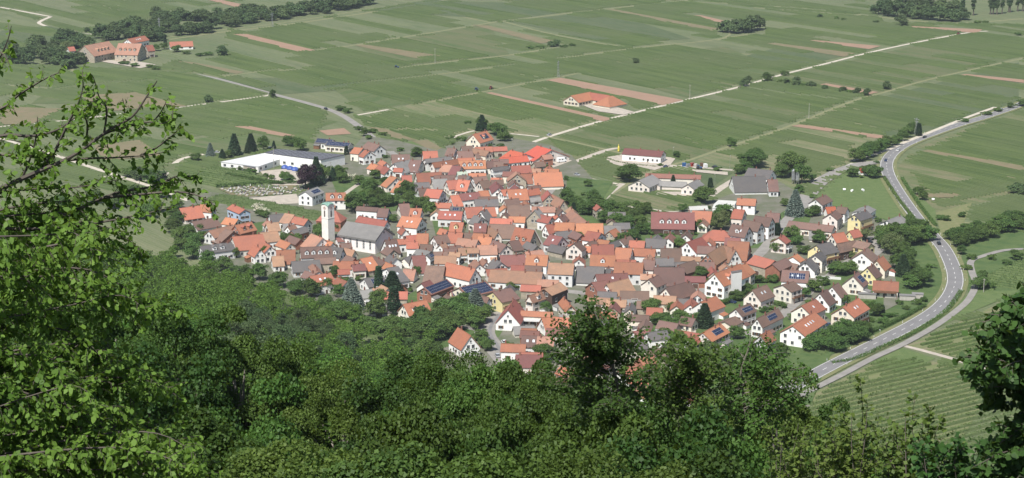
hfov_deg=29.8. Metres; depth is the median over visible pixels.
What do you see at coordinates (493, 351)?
road
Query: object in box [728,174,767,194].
house
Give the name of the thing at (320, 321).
pine tree
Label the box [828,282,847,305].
house
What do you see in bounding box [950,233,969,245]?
broadleaf tree
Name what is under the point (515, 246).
barn
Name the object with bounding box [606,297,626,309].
house
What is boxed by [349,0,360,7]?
field tree
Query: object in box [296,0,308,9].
field tree
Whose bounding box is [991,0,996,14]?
poplar tree
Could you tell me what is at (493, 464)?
slope tree
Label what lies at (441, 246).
house
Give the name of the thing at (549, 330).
house
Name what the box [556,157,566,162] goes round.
camper van
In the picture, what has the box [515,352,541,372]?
house
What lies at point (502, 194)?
house
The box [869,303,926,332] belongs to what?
hedge
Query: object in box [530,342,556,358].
broadleaf tree
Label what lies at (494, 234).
house
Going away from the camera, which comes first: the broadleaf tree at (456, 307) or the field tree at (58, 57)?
the broadleaf tree at (456, 307)
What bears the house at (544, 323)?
on the village ground at (765, 203)
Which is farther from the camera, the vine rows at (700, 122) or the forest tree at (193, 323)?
the vine rows at (700, 122)
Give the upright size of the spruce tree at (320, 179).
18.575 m
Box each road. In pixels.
[199,74,374,136]
[350,276,474,330]
[386,151,547,278]
[474,293,567,363]
[488,314,500,352]
[526,180,563,277]
[567,212,794,294]
[729,242,882,337]
[746,102,1022,409]
[793,161,880,208]
[868,236,884,255]
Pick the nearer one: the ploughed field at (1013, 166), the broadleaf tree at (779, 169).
the broadleaf tree at (779, 169)
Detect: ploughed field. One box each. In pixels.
[0,106,60,123]
[81,92,184,110]
[94,140,159,159]
[179,61,241,73]
[211,0,241,6]
[235,34,312,50]
[235,126,293,136]
[320,128,350,134]
[356,44,439,57]
[370,127,414,139]
[413,140,440,149]
[475,25,552,42]
[488,92,609,120]
[547,78,680,104]
[610,9,718,30]
[695,15,723,22]
[768,43,853,56]
[793,124,882,137]
[811,40,878,48]
[821,83,876,93]
[912,26,981,32]
[916,193,958,197]
[924,150,1023,169]
[963,74,1023,82]
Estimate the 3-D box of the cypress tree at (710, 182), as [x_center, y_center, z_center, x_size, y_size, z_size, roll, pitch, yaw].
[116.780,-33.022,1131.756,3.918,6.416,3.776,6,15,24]
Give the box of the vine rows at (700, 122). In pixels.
[0,0,1023,320]
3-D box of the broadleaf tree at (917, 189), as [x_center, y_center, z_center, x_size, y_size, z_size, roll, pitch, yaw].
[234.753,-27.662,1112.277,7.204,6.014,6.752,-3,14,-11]
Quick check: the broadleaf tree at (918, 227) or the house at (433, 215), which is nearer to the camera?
the broadleaf tree at (918, 227)
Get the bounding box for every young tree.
[759,417,850,477]
[812,374,887,477]
[867,389,967,477]
[907,430,1001,477]
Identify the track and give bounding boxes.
[0,7,86,33]
[0,113,120,126]
[0,138,186,200]
[104,150,242,180]
[150,0,421,39]
[157,11,377,41]
[181,95,267,106]
[314,0,687,50]
[345,183,380,193]
[358,109,387,114]
[401,66,498,78]
[402,47,554,67]
[425,74,573,102]
[454,130,538,137]
[505,22,617,45]
[532,31,983,141]
[543,136,621,153]
[566,34,747,57]
[576,147,620,161]
[606,183,625,198]
[613,58,1022,193]
[708,179,730,195]
[800,248,1023,395]
[852,107,996,160]
[857,14,1023,22]
[903,345,984,368]
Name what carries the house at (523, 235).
on the village ground at (765, 203)
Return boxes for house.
[66,46,75,52]
[77,41,115,62]
[114,43,146,61]
[123,35,148,46]
[144,45,154,57]
[169,41,192,49]
[178,204,204,223]
[189,216,221,231]
[197,240,235,259]
[200,204,216,218]
[203,223,233,243]
[221,215,242,226]
[226,204,250,222]
[229,232,265,256]
[244,244,265,263]
[259,229,279,247]
[260,243,275,261]
[261,218,270,231]
[264,220,280,235]
[268,212,282,224]
[270,253,284,271]
[275,239,296,249]
[276,248,295,269]
[279,211,294,228]
[281,221,293,233]
[284,224,296,232]
[290,258,321,277]
[291,216,312,233]
[298,187,324,205]
[299,244,332,260]
[300,234,327,246]
[300,270,316,278]
[307,271,334,294]
[308,263,322,274]
[313,137,335,148]
[316,211,346,231]
[324,141,353,152]
[325,239,335,246]
[326,190,345,209]
[331,245,345,260]
[332,259,359,277]
[332,276,347,296]
[335,237,344,246]
[339,241,351,248]
[344,247,357,259]
[350,146,364,160]
[351,262,366,277]
[355,204,378,218]
[355,214,390,229]
[358,149,375,164]
[359,275,384,289]
[359,287,371,306]
[362,141,385,157]
[366,161,377,174]
[369,254,385,265]
[372,283,389,291]
[375,164,383,177]
[376,206,391,221]
[377,158,389,166]
[379,164,394,177]
[380,174,400,191]
[380,237,401,257]
[382,261,392,269]
[382,264,409,287]
[384,254,402,268]
[388,159,409,174]
[390,179,412,194]
[391,153,409,163]
[396,201,409,216]
[396,215,427,234]
[397,225,408,238]
[397,236,407,252]
[397,300,430,319]
[401,173,411,182]
[403,267,418,282]
[405,233,416,240]
[406,240,418,255]
[408,158,424,173]
[409,206,423,217]
[409,252,426,275]
[412,180,430,195]
[413,248,432,254]
[414,171,430,183]
[416,186,429,196]
[416,231,428,248]
[419,242,433,251]
[421,149,437,162]
[422,263,445,283]
[423,155,452,170]
[424,187,446,202]
[425,250,434,264]
[429,170,441,180]
[430,157,458,171]
[430,177,446,189]
[430,207,440,220]
[430,232,450,251]
[433,249,447,255]
[434,173,455,179]
[434,253,456,265]
[436,201,451,210]
[436,241,447,251]
[437,209,463,226]
[437,226,448,234]
[439,162,451,174]
[443,178,464,194]
[443,246,456,253]
[443,292,450,298]
[444,146,457,156]
[444,262,481,287]
[447,164,464,175]
[447,193,463,208]
[448,230,463,244]
[448,250,461,264]
[448,326,480,356]
[449,220,465,233]
[449,243,460,249]
[450,204,461,210]
[450,280,494,296]
[455,149,473,158]
[455,170,467,179]
[455,178,473,194]
[455,237,480,247]
[457,156,474,165]
[457,174,471,179]
[457,245,469,262]
[458,158,485,173]
[458,191,479,208]
[460,144,472,150]
[463,205,482,223]
[463,230,472,238]
[466,129,493,147]
[466,246,478,263]
[468,214,487,230]
[469,259,485,275]
[471,174,487,190]
[472,148,492,160]
[472,231,490,238]
[473,221,487,233]
[474,152,481,159]
[474,197,498,213]
[475,145,492,153]
[475,178,490,191]
[477,208,492,225]
[477,243,497,262]
[478,188,489,195]
[478,234,493,244]
[480,257,488,267]
[480,292,492,311]
[484,205,496,217]
[484,266,507,281]
[485,287,520,312]
[486,159,497,173]
[486,225,502,242]
[486,257,509,269]
[488,222,515,240]
[488,269,544,289]
[489,165,509,177]
[489,182,503,198]
[489,216,513,223]
[489,239,512,260]
[491,177,503,187]
[494,159,503,166]
[495,297,523,330]
[498,187,507,202]
[498,204,506,216]
[499,154,529,167]
[499,252,525,269]
[500,149,534,163]
[500,209,509,218]
[500,340,526,360]
[501,197,520,205]
[502,169,520,182]
[506,187,529,202]
[506,202,530,217]
[507,180,522,188]
[509,164,531,173]
[509,183,519,188]
[509,215,525,227]
[510,226,540,246]
[510,263,524,270]
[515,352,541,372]
[519,200,532,212]
[520,172,532,186]
[520,308,553,325]
[521,332,536,351]
[523,249,544,255]
[524,263,542,271]
[525,207,543,228]
[525,252,549,273]
[525,291,549,311]
[526,183,541,190]
[527,187,540,197]
[531,166,541,173]
[531,204,554,215]
[532,170,563,189]
[536,213,554,229]
[536,315,555,334]
[536,334,555,359]
[539,282,567,310]
[541,222,554,237]
[542,233,568,251]
[544,167,559,171]
[545,328,568,343]
[547,261,575,286]
[553,213,568,221]
[554,220,574,231]
[554,228,571,239]
[555,206,565,215]
[555,315,574,328]
[558,296,575,317]
[563,92,591,106]
[565,206,578,213]
[565,239,586,259]
[572,254,585,270]
[575,264,604,285]
[576,221,603,234]
[581,230,607,244]
[584,239,596,245]
[590,92,609,103]
[590,242,614,254]
[590,252,615,269]
[592,96,626,108]
[593,270,628,282]
[594,364,612,379]
[597,289,617,298]
[601,309,617,322]
[603,277,635,298]
[604,266,613,273]
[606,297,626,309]
[613,260,643,284]
[615,246,633,261]
[616,258,635,261]
[617,363,637,384]
[619,235,633,247]
[624,302,636,321]
[626,339,647,358]
[627,312,649,330]
[628,173,661,192]
[629,238,645,248]
[631,327,648,340]
[633,246,656,261]
[640,272,655,285]
[641,275,666,297]
[642,254,654,261]
[643,257,655,273]
[643,329,669,347]
[644,236,666,255]
[651,210,694,235]
[653,264,684,286]
[653,293,676,311]
[655,256,674,266]
[658,279,696,298]
[660,246,681,261]
[664,232,675,247]
[669,299,683,318]
[676,298,688,304]
[678,315,698,331]
[679,230,693,242]
[680,177,703,194]
[680,237,708,256]
[680,255,700,263]
[683,297,697,314]
[687,333,700,346]
[690,288,705,302]
[691,296,728,319]
[692,208,712,227]
[697,218,709,232]
[697,245,715,259]
[699,322,732,349]
[702,228,730,246]
[704,262,750,298]
[706,266,716,278]
[718,262,729,270]
[723,245,741,265]
[727,224,753,245]
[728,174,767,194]
[729,303,756,329]
[730,207,746,224]
[736,196,756,214]
[742,219,765,243]
[742,261,755,284]
[743,284,775,309]
[744,167,776,181]
[751,307,783,337]
[753,214,775,238]
[753,330,776,352]
[766,177,778,196]
[767,210,780,233]
[771,234,792,253]
[773,281,803,303]
[779,310,826,347]
[780,267,809,287]
[786,220,836,237]
[788,253,804,264]
[791,298,825,322]
[799,257,819,277]
[807,241,839,263]
[808,194,836,214]
[810,251,828,272]
[813,289,836,312]
[822,210,842,230]
[826,231,848,245]
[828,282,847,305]
[831,296,869,324]
[836,204,849,222]
[842,271,871,294]
[846,227,862,240]
[847,209,873,231]
[850,247,877,270]
[852,205,875,218]
[852,240,874,253]
[860,263,882,285]
[872,279,898,298]
[873,256,895,278]
[879,213,905,227]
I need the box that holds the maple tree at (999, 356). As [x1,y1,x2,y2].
[952,281,1023,477]
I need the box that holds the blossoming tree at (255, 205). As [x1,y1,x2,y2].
[251,202,263,210]
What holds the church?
on the village ground at (765, 203)
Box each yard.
[102,60,155,67]
[252,194,298,203]
[260,169,307,184]
[551,159,571,166]
[584,104,632,114]
[607,155,674,169]
[657,192,686,195]
[692,169,727,174]
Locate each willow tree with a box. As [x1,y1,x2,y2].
[59,41,75,51]
[849,251,856,257]
[861,228,873,239]
[879,232,904,253]
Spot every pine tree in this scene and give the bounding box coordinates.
[211,321,249,335]
[220,332,235,344]
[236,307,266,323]
[238,315,273,333]
[238,348,291,400]
[239,299,254,318]
[241,322,265,339]
[254,305,277,323]
[255,312,273,323]
[257,332,289,346]
[257,337,282,352]
[262,322,276,332]
[266,332,292,342]
[272,324,297,341]
[275,312,289,325]
[284,320,301,326]
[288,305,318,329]
[290,322,310,330]
[294,325,313,339]
[310,318,328,335]
[310,322,334,338]
[314,345,324,360]
[316,327,336,340]
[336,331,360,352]
[351,354,362,362]
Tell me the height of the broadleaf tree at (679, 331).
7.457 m
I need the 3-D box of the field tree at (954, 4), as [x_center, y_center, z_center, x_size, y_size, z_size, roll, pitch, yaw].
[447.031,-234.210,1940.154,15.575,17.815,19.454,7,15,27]
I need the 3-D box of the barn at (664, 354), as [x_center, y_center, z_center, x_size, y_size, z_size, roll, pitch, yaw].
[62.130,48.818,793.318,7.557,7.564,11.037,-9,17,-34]
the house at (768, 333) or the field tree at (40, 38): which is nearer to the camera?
the house at (768, 333)
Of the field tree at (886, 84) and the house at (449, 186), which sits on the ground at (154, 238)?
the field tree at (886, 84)
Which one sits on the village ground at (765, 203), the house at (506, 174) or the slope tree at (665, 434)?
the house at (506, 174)
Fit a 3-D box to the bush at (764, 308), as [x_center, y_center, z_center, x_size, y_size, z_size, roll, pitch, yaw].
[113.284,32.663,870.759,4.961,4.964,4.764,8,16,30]
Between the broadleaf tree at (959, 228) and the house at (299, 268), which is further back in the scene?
the broadleaf tree at (959, 228)
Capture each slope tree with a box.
[0,292,101,417]
[13,333,170,466]
[51,287,186,428]
[93,341,242,474]
[155,302,241,415]
[157,404,332,477]
[177,302,314,432]
[195,371,329,477]
[219,434,378,477]
[238,338,345,422]
[265,402,404,477]
[269,439,442,477]
[282,355,382,453]
[317,397,466,476]
[330,348,444,453]
[390,346,487,429]
[401,447,532,477]
[425,388,535,474]
[426,356,540,456]
[441,367,494,441]
[454,357,604,459]
[464,374,565,452]
[472,396,602,477]
[496,357,555,398]
[528,409,685,477]
[536,367,590,455]
[538,449,620,477]
[568,444,704,477]
[585,370,718,462]
[598,400,768,477]
[685,444,784,477]
[692,425,852,475]
[716,365,847,473]
[767,446,840,477]
[783,395,858,463]
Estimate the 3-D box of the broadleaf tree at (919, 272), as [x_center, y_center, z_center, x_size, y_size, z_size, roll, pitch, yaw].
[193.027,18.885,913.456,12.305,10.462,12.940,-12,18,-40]
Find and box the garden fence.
[815,275,840,279]
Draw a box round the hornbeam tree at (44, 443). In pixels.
[0,20,249,477]
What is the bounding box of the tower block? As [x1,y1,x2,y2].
[731,270,741,290]
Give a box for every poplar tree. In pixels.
[960,0,965,7]
[971,0,976,15]
[988,0,993,14]
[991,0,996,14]
[996,0,1000,14]
[1000,0,1004,13]
[1006,0,1012,11]
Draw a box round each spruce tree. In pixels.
[218,149,226,158]
[227,133,242,155]
[244,133,257,152]
[308,156,324,185]
[328,167,336,180]
[384,270,404,290]
[474,114,487,130]
[571,202,576,211]
[696,303,715,328]
[895,254,911,276]
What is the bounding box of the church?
[337,221,394,253]
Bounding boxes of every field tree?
[0,40,11,49]
[0,40,18,48]
[3,52,19,63]
[17,47,35,63]
[24,34,42,43]
[24,38,40,47]
[25,44,36,54]
[33,45,48,56]
[34,35,46,45]
[41,51,54,63]
[45,47,60,55]
[46,40,60,47]
[49,44,67,50]
[50,33,66,45]
[50,51,79,64]
[55,28,72,40]
[59,58,75,68]
[66,28,76,36]
[66,36,78,46]
[68,52,86,62]
[71,32,84,38]
[76,38,94,46]
[78,35,96,46]
[89,23,108,36]
[96,30,113,39]
[106,21,119,26]
[106,26,118,38]
[111,27,123,39]
[117,19,131,27]
[122,29,132,37]
[127,23,140,36]
[128,16,145,23]
[130,166,149,179]
[136,20,153,27]
[140,25,153,34]
[140,29,157,39]
[148,16,159,21]
[149,6,160,15]
[151,17,164,25]
[152,9,170,15]
[152,25,166,31]
[155,32,167,40]
[155,170,168,180]
[157,20,173,31]
[159,11,172,20]
[166,17,179,24]
[169,14,181,21]
[170,24,185,34]
[171,6,185,11]
[171,10,184,18]
[178,10,191,19]
[184,22,197,34]
[185,12,202,20]
[191,8,209,20]
[195,8,212,20]
[195,22,203,32]
[200,20,212,32]
[204,14,219,26]
[204,95,213,101]
[211,6,224,14]
[213,11,225,16]
[216,44,228,54]
[222,11,234,25]
[224,6,240,12]
[226,18,241,26]
[234,12,241,21]
[237,8,246,13]
[238,4,248,8]
[239,14,251,23]
[244,12,259,22]
[245,12,255,21]
[247,3,258,8]
[247,8,263,17]
[257,8,267,18]
[258,4,269,17]
[263,11,280,20]
[268,5,284,16]
[275,8,291,18]
[281,1,293,7]
[287,7,295,14]
[290,4,305,15]
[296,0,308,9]
[306,1,316,13]
[312,0,327,2]
[315,1,329,10]
[319,4,332,12]
[332,0,351,9]
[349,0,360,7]
[547,41,555,45]
[553,39,560,44]
[632,58,639,62]
[715,20,729,31]
[728,19,741,32]
[737,18,754,32]
[739,79,744,85]
[741,78,749,84]
[745,14,762,30]
[754,14,765,29]
[782,78,790,82]
[791,76,801,84]
[806,81,816,85]
[838,87,846,90]
[852,87,860,92]
[863,88,870,94]
[869,0,883,14]
[881,0,894,15]
[882,81,891,87]
[885,0,907,16]
[894,13,908,24]
[902,2,915,16]
[907,0,924,4]
[908,4,925,18]
[920,0,934,6]
[921,5,936,19]
[931,0,949,9]
[931,6,947,20]
[944,8,960,20]
[949,0,960,8]
[959,6,971,19]
[1007,182,1023,192]
[1017,184,1023,194]
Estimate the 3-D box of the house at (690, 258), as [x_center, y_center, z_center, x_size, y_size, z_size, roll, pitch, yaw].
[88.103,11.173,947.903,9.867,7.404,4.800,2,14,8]
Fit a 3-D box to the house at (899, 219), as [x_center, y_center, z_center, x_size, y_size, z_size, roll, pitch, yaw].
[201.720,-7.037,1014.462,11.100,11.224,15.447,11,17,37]
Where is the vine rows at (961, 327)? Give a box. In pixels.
[920,311,999,357]
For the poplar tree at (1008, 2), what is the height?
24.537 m
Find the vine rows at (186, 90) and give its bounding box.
[0,8,1020,473]
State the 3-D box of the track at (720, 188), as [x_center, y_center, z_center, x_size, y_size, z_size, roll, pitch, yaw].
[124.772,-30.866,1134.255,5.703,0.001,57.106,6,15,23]
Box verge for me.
[821,101,1023,380]
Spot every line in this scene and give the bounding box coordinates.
[781,108,1003,386]
[803,105,1023,386]
[823,116,985,369]
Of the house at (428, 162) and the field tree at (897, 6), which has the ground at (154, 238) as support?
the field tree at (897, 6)
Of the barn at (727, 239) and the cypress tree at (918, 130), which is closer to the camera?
the barn at (727, 239)
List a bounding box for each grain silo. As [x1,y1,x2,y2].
[791,169,795,183]
[796,171,799,183]
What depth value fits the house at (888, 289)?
895.39 m
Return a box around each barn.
[211,229,241,243]
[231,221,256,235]
[284,235,303,249]
[289,226,309,239]
[314,257,335,271]
[341,255,357,260]
[358,256,377,275]
[380,246,399,259]
[384,291,407,303]
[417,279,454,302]
[478,196,497,198]
[491,159,508,165]
[492,146,507,156]
[504,284,515,291]
[506,171,526,187]
[506,240,523,254]
[519,330,540,343]
[520,284,541,298]
[522,241,540,252]
[537,279,558,289]
[538,190,553,205]
[539,154,553,165]
[550,194,568,212]
[555,367,573,381]
[565,209,587,226]
[566,230,584,244]
[585,280,606,296]
[592,204,602,218]
[603,225,620,234]
[605,228,619,239]
[606,302,623,319]
[608,212,625,215]
[609,239,621,252]
[613,222,630,232]
[632,319,652,330]
[633,356,656,369]
[636,301,645,314]
[646,307,663,322]
[649,347,668,367]
[655,320,681,332]
[678,260,699,275]
[698,262,714,269]
[701,245,731,269]
[724,237,740,245]
[727,241,751,262]
[746,255,776,276]
[764,258,791,280]
[790,263,798,269]
[835,240,855,260]
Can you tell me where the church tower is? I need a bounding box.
[321,202,334,240]
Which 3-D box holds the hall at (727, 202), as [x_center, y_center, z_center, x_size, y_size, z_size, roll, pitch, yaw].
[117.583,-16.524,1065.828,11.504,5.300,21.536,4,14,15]
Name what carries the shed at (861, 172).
on the meadow at (876, 196)
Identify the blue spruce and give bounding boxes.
[205,143,215,156]
[342,278,364,309]
[468,288,486,316]
[784,189,805,217]
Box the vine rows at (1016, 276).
[982,258,1023,289]
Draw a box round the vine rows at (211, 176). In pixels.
[183,165,273,186]
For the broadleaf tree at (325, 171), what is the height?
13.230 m
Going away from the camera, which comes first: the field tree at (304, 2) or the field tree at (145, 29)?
the field tree at (145, 29)
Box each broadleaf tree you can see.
[53,194,72,204]
[81,188,104,200]
[110,194,119,207]
[120,166,132,175]
[125,184,139,193]
[134,203,156,215]
[141,168,158,180]
[148,199,163,210]
[159,42,167,47]
[162,206,177,215]
[163,217,182,229]
[170,45,181,51]
[170,200,184,206]
[170,210,186,219]
[170,227,187,239]
[172,238,187,249]
[177,224,193,237]
[182,241,203,258]
[184,232,200,243]
[188,223,203,232]
[189,152,201,159]
[195,231,207,241]
[199,250,214,261]
[215,255,233,269]
[224,150,233,157]
[229,264,251,275]
[232,247,239,255]
[252,262,269,279]
[257,135,269,147]
[258,210,270,216]
[267,271,286,283]
[269,89,275,96]
[279,171,289,178]
[280,232,291,239]
[281,135,290,142]
[284,174,295,180]
[286,278,304,293]
[287,136,296,146]
[292,233,302,238]
[293,137,306,150]
[301,278,324,296]
[312,223,321,232]
[313,225,321,235]
[318,294,334,304]
[320,163,330,178]
[323,277,332,285]
[323,299,352,317]
[328,265,339,275]
[330,283,344,294]
[334,165,348,174]
[336,172,348,182]
[340,303,364,315]
[343,191,365,212]
[344,191,367,205]
[350,313,364,323]
[353,174,364,183]
[358,127,367,133]
[358,188,372,198]
[359,179,376,188]
[362,316,382,329]
[364,299,386,317]
[366,196,379,206]
[368,187,385,198]
[368,288,387,300]
[369,169,380,176]
[374,322,391,338]
[377,194,393,205]
[379,176,387,182]
[381,314,397,326]
[388,214,397,220]
[390,325,407,343]
[391,194,401,204]
[391,316,410,326]
[394,187,402,193]
[395,319,411,331]
[397,180,417,191]
[399,336,419,349]
[401,190,415,202]
[405,321,426,338]
[409,197,420,206]
[410,146,421,156]
[411,316,438,323]
[412,306,428,318]
[412,338,432,349]
[413,266,421,273]
[416,310,441,320]
[418,195,429,206]
[419,319,446,339]
[422,201,435,213]
[426,341,444,356]
[428,309,454,318]
[430,305,454,312]
[431,297,453,307]
[437,311,467,326]
[438,299,466,314]
[440,316,461,333]
[448,296,467,304]
[456,291,469,297]
[459,303,476,322]
[461,309,484,322]
[468,312,484,328]
[471,329,489,338]
[474,305,490,320]
[475,117,488,125]
[477,336,488,344]
[481,339,495,349]
[484,303,495,314]
[487,122,494,134]
[491,122,508,132]
[496,131,511,140]
[505,282,519,287]
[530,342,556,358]
[539,301,551,308]
[560,189,574,204]
[569,195,583,207]
[576,199,597,214]
[583,179,592,185]
[586,189,598,200]
[590,194,607,203]
[595,210,614,221]
[598,199,618,211]
[607,212,622,222]
[612,201,631,211]
[614,171,625,176]
[617,163,644,181]
[617,232,627,239]
[618,214,635,226]
[625,206,642,219]
[627,228,641,237]
[631,200,645,212]
[633,223,647,233]
[634,214,647,223]
[640,202,653,212]
[640,298,663,310]
[644,222,650,229]
[650,312,664,322]
[658,327,671,335]
[661,316,678,322]
[670,330,687,341]
[671,309,690,318]
[672,150,680,156]
[674,237,685,246]
[678,203,687,210]
[678,316,690,324]
[691,186,716,202]
[695,220,704,228]
[695,265,709,276]
[703,340,718,353]
[710,209,730,229]
[710,217,720,228]
[714,204,734,219]
[719,344,736,359]
[727,137,737,144]
[727,325,745,337]
[729,289,744,299]
[731,361,750,377]
[732,164,745,173]
[735,152,748,161]
[740,161,753,172]
[742,283,754,291]
[742,342,756,352]
[745,147,767,160]
[746,152,767,166]
[755,275,763,281]
[762,72,774,79]
[766,274,778,281]
[769,238,779,249]
[773,163,791,177]
[773,341,789,353]
[774,150,809,175]
[779,198,788,205]
[783,225,801,236]
[789,235,803,243]
[790,163,811,182]
[795,184,804,190]
[796,245,810,253]
[801,334,825,349]
[802,287,811,294]
[804,208,818,215]
[806,279,822,291]
[808,204,820,211]
[811,229,825,237]
[811,233,827,242]
[811,328,831,341]
[815,275,830,284]
[816,333,849,350]
[826,262,841,273]
[826,324,843,333]
[831,261,855,273]
[833,317,852,328]
[838,326,858,341]
[845,320,865,325]
[846,167,859,175]
[846,260,858,272]
[847,147,865,161]
[850,324,871,340]
[856,146,873,159]
[859,164,871,173]
[860,143,877,156]
[860,320,873,331]
[864,300,875,307]
[866,140,882,152]
[867,165,883,177]
[869,303,884,315]
[873,225,891,233]
[873,230,887,240]
[875,234,889,244]
[877,138,889,150]
[882,135,895,146]
[888,222,900,231]
[888,253,911,264]
[890,226,905,237]
[890,239,914,253]
[891,135,902,144]
[896,129,908,138]
[897,223,908,228]
[900,248,916,259]
[901,273,921,287]
[902,126,913,134]
[902,214,915,219]
[902,229,924,242]
[904,267,933,286]
[905,218,924,225]
[905,224,928,242]
[906,122,914,131]
[908,259,917,269]
[912,186,922,193]
[914,225,932,240]
[916,218,931,225]
[917,267,933,280]
[918,190,928,199]
[923,225,939,239]
[942,229,958,236]
[950,226,963,232]
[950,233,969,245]
[957,244,966,254]
[959,230,977,240]
[960,223,975,230]
[969,226,988,238]
[969,276,990,288]
[970,220,986,227]
[977,222,1000,236]
[986,219,1008,230]
[991,214,1011,220]
[998,218,1018,231]
[1001,210,1021,219]
[1009,249,1023,259]
[1010,209,1023,220]
[1013,217,1023,227]
[1016,98,1023,104]
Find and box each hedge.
[216,180,297,186]
[225,172,283,183]
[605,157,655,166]
[721,287,749,304]
[830,289,964,363]
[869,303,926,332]
[882,176,915,217]
[901,177,937,225]
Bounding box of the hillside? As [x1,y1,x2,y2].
[103,258,373,354]
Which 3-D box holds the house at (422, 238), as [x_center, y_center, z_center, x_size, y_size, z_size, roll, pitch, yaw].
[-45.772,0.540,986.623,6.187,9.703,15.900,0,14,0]
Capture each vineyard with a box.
[0,26,98,53]
[31,67,267,103]
[161,156,271,186]
[170,104,335,139]
[176,134,309,153]
[221,71,370,93]
[336,79,496,110]
[359,24,508,63]
[370,113,455,139]
[374,0,561,17]
[389,92,608,135]
[513,14,690,40]
[540,100,844,157]
[560,148,602,159]
[568,47,777,96]
[581,155,648,182]
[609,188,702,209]
[692,169,734,185]
[698,106,875,186]
[747,45,877,62]
[751,36,1018,96]
[813,361,981,444]
[869,62,1018,135]
[897,153,1016,211]
[908,305,1001,356]
[916,114,1023,163]
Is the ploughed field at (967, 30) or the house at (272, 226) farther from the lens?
the ploughed field at (967, 30)
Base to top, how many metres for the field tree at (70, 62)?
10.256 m
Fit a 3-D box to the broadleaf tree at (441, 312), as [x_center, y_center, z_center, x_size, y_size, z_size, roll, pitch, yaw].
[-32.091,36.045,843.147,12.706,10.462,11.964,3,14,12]
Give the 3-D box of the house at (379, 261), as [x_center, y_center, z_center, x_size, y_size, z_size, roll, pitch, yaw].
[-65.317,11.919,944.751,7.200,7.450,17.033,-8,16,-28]
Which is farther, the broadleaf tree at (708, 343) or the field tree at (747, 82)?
the field tree at (747, 82)
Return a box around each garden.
[253,221,281,234]
[329,172,373,206]
[364,176,420,211]
[371,290,502,351]
[432,220,466,234]
[567,176,612,206]
[577,211,649,240]
[622,309,830,406]
[646,230,699,242]
[707,277,785,310]
[751,211,810,248]
[824,270,883,319]
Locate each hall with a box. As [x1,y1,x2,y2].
[221,153,279,172]
[243,166,255,171]
[264,149,344,167]
[526,145,569,163]
[622,148,665,162]
[645,172,700,183]
[712,200,736,211]
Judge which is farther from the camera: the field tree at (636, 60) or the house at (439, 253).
the field tree at (636, 60)
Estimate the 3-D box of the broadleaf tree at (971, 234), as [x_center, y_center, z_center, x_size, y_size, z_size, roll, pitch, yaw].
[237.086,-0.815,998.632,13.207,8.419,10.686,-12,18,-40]
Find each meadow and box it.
[406,140,432,146]
[604,186,617,198]
[813,174,904,219]
[826,218,941,354]
[869,348,934,372]
[912,191,935,225]
[920,291,1016,331]
[936,202,971,232]
[962,223,1023,307]
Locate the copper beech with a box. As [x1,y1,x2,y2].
[296,164,321,188]
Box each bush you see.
[118,61,129,63]
[335,104,345,110]
[342,108,352,112]
[759,306,767,311]
[761,278,771,282]
[780,70,789,74]
[876,317,888,322]
[881,312,892,317]
[911,298,921,303]
[920,296,927,301]
[925,263,937,267]
[935,215,943,219]
[943,215,951,220]
[957,118,968,121]
[957,211,965,216]
[959,264,972,269]
[966,253,977,259]
[977,270,987,276]
[986,254,996,259]
[986,282,995,287]
[993,107,1002,111]
[1001,259,1012,264]
[1007,102,1017,107]
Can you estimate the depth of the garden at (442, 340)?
841.01 m
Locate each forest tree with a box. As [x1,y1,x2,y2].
[160,334,258,377]
[164,351,256,393]
[170,357,391,450]
[175,318,234,337]
[177,303,207,317]
[188,315,206,332]
[284,331,331,358]
[294,357,327,364]
[300,351,355,374]
[315,360,345,373]
[323,343,353,363]
[355,358,385,378]
[368,370,391,380]
[369,377,382,385]
[380,369,405,378]
[865,441,891,474]
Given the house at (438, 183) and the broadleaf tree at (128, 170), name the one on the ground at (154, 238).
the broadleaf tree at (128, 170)
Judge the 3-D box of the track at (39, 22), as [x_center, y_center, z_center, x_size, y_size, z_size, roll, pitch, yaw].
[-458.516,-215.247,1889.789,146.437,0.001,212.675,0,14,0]
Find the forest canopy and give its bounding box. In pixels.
[11,231,747,408]
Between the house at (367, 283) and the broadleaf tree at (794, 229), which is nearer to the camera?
the house at (367, 283)
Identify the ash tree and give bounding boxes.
[533,290,668,437]
[637,329,739,447]
[699,329,818,443]
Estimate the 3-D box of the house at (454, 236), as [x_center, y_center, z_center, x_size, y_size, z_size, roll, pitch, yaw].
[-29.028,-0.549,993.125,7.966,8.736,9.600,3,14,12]
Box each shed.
[337,269,349,278]
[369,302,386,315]
[386,304,402,315]
[393,168,404,176]
[401,254,414,267]
[416,280,432,290]
[469,173,485,176]
[511,325,534,337]
[521,328,537,330]
[521,352,542,356]
[529,196,540,204]
[531,161,545,170]
[546,244,566,258]
[585,246,590,257]
[587,297,609,309]
[597,239,610,243]
[606,218,615,224]
[620,291,648,300]
[623,299,640,305]
[659,181,686,189]
[680,330,699,336]
[685,276,705,287]
[688,206,707,211]
[706,238,715,245]
[716,316,743,330]
[809,231,819,241]
[823,206,835,215]
[858,168,867,174]
[858,292,875,298]
[899,294,915,300]
[912,292,923,298]
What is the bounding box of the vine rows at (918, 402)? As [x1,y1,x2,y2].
[809,356,1010,460]
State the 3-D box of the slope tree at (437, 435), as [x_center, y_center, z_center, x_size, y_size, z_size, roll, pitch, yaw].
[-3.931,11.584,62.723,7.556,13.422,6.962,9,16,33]
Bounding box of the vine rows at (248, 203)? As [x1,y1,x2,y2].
[206,193,320,220]
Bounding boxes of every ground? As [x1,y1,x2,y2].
[0,0,1023,464]
[178,132,898,406]
[219,185,306,196]
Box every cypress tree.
[344,146,348,154]
[373,265,383,288]
[386,286,400,314]
[708,177,713,187]
[775,222,781,235]
[915,123,922,135]

